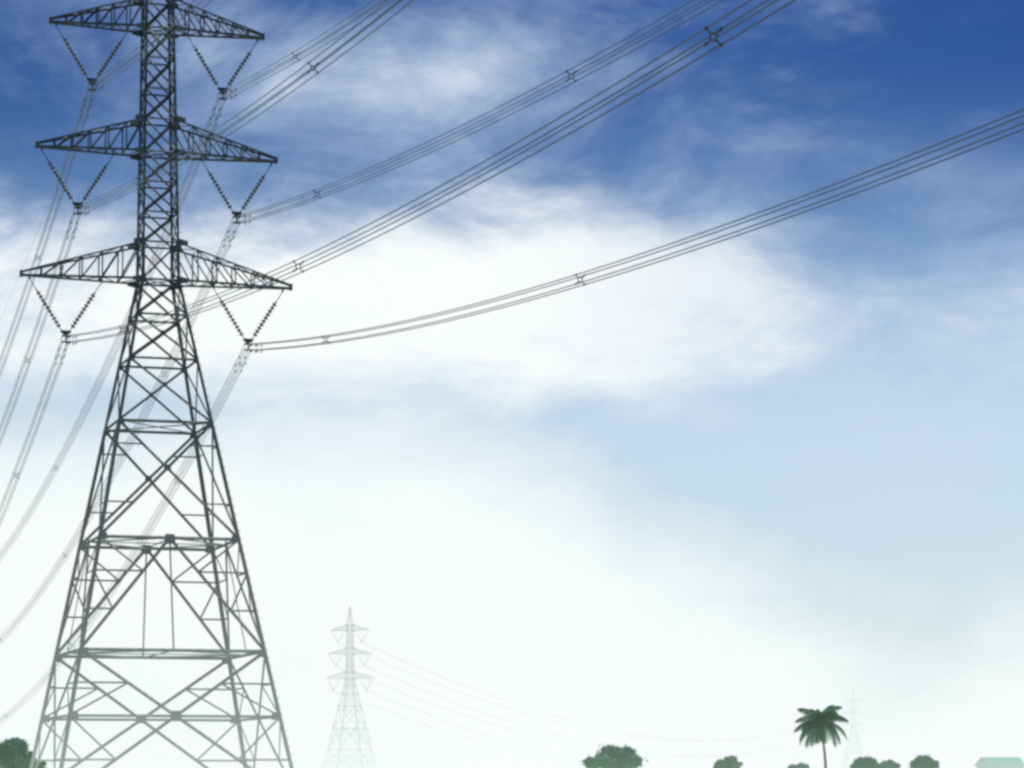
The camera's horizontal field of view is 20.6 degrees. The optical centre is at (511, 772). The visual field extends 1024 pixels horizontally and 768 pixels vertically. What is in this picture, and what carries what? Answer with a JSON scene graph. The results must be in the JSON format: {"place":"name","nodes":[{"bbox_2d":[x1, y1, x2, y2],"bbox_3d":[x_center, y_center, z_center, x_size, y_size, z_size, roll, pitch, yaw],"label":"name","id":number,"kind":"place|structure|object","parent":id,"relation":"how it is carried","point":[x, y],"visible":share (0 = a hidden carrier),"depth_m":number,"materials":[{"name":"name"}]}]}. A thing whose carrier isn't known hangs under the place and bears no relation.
{"place":"outdoors","nodes":[
{"label":"outdoors","id":0,"kind":"place"},
{"bbox_2d":[0,26,722,716],"bbox_3d":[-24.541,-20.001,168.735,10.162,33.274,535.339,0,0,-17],"label":"cable spacers","id":1,"kind":"object","parent":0,"point":[314,196],"visible":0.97,"depth_m":146.05,"materials":[{"name":"grey metal"}]},
{"bbox_2d":[2,0,1023,350],"bbox_3d":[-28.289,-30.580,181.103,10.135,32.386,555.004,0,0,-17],"label":"conductors","id":2,"kind":"object","parent":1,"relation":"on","point":[498,160],"visible":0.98,"depth_m":91.21,"materials":[{"name":"grey metal"}]},
{"bbox_2d":[0,0,1023,767],"label":"sky","id":3,"kind":"structure","parent":0,"point":[724,490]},
{"bbox_2d":[580,744,647,767],"bbox_3d":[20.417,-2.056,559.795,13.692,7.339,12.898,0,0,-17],"label":"tree","id":4,"kind":"object","parent":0,"point":[610,756],"visible":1,"depth_m":556.12,"materials":[{"name":"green plant"}]},
{"bbox_2d":[713,755,742,767],"bbox_3d":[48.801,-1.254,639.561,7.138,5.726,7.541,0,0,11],"label":"tree","id":5,"kind":"object","parent":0,"point":[731,761],"visible":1,"depth_m":637.76,"materials":[{"name":"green plant"}]},
{"bbox_2d":[787,762,809,767],"bbox_3d":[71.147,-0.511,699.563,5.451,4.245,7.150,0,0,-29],"label":"tree","id":6,"kind":"object","parent":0,"point":[801,765],"visible":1,"depth_m":698.81,"materials":[{"name":"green plant"}]},
{"bbox_2d":[794,705,848,767],"bbox_3d":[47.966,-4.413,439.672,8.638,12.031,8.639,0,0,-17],"label":"coconut palm","id":7,"kind":"object","parent":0,"point":[814,726],"visible":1,"depth_m":439.04,"materials":[{"name":"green plant"}]},
{"bbox_2d":[974,757,1023,767],"bbox_3d":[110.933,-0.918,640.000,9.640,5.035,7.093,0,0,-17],"label":"building roof","id":8,"kind":"structure","parent":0,"point":[999,762],"depth_m":638.12,"materials":[{"name":"teal"}]},
{"label":"ground","id":9,"kind":"structure","parent":0,"visible":0},
{"bbox_2d":[0,737,32,767],"bbox_3d":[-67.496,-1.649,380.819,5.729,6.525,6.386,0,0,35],"label":"tree","id":10,"kind":"object","parent":9,"relation":"on","point":[13,750],"visible":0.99,"depth_m":379.08,"materials":[{"name":"green plant"}]},
{"bbox_2d":[15,758,46,767],"bbox_3d":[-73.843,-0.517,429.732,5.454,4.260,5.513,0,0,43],"label":"bush","id":11,"kind":"object","parent":9,"relation":"on","point":[42,764],"visible":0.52,"depth_m":428.70,"materials":[{"name":"green plant"}]},
{"bbox_2d":[19,0,293,767],"bbox_3d":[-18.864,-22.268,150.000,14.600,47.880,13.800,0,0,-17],"label":"transmission tower","id":12,"kind":"structure","parent":9,"relation":"on","point":[138,284],"depth_m":149.44,"materials":[{"name":"metal"}]},
{"bbox_2d":[0,85,250,722],"bbox_3d":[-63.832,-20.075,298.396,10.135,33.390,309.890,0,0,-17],"label":"power lines","id":13,"kind":"object","parent":12,"relation":"attached to","point":[96,380],"visible":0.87,"depth_m":170.81,"materials":[{"name":"grey metal"}]},
{"bbox_2d":[30,26,282,350],"bbox_3d":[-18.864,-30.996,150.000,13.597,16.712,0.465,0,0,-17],"label":"insulator strings","id":14,"kind":"object","parent":12,"relation":"attached to","point":[234,213],"visible":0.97,"depth_m":149.36,"materials":[{"name":"grey ceramic"}]},
{"bbox_2d":[323,607,376,767],"bbox_3d":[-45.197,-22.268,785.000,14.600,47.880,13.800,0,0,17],"label":"tower","id":15,"kind":"structure","parent":9,"relation":"on","point":[351,630],"depth_m":784.45,"materials":[{"name":"metal"}]},
{"bbox_2d":[329,631,372,690],"bbox_3d":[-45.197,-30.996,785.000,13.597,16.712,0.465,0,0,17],"label":"insulators","id":16,"kind":"object","parent":15,"relation":"attached to","point":[360,659],"visible":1,"depth_m":784.13,"materials":[{"name":"grey ceramic"}]},
{"bbox_2d":[335,643,858,767],"bbox_3d":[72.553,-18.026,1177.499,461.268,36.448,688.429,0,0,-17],"label":"conductors","id":17,"kind":"object","parent":16,"relation":"attached to","point":[551,720],"visible":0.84,"depth_m":948.25,"materials":[{"name":"grey metal"}]},
{"bbox_2d":[840,689,865,767],"bbox_3d":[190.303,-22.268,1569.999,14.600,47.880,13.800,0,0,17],"label":"tower","id":18,"kind":"structure","parent":9,"relation":"on","point":[851,725],"depth_m":1569.50,"materials":[{"name":"metal"}]},
{"bbox_2d":[850,755,880,767],"bbox_3d":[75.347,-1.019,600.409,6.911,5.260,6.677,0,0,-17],"label":"tree","id":19,"kind":"object","parent":9,"relation":"on","point":[864,762],"visible":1,"depth_m":598.51,"materials":[{"name":"green plant"}]},
{"bbox_2d":[879,759,900,767],"bbox_3d":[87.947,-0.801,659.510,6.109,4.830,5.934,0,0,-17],"label":"tree","id":20,"kind":"object","parent":9,"relation":"on","point":[888,763],"visible":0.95,"depth_m":658.57,"materials":[{"name":"green plant"}]},
{"bbox_2d":[908,754,939,767],"bbox_3d":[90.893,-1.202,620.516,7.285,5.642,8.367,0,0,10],"label":"tree","id":21,"kind":"object","parent":9,"relation":"on","point":[923,761],"visible":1,"depth_m":618.20,"materials":[{"name":"green plant"}]}
]}

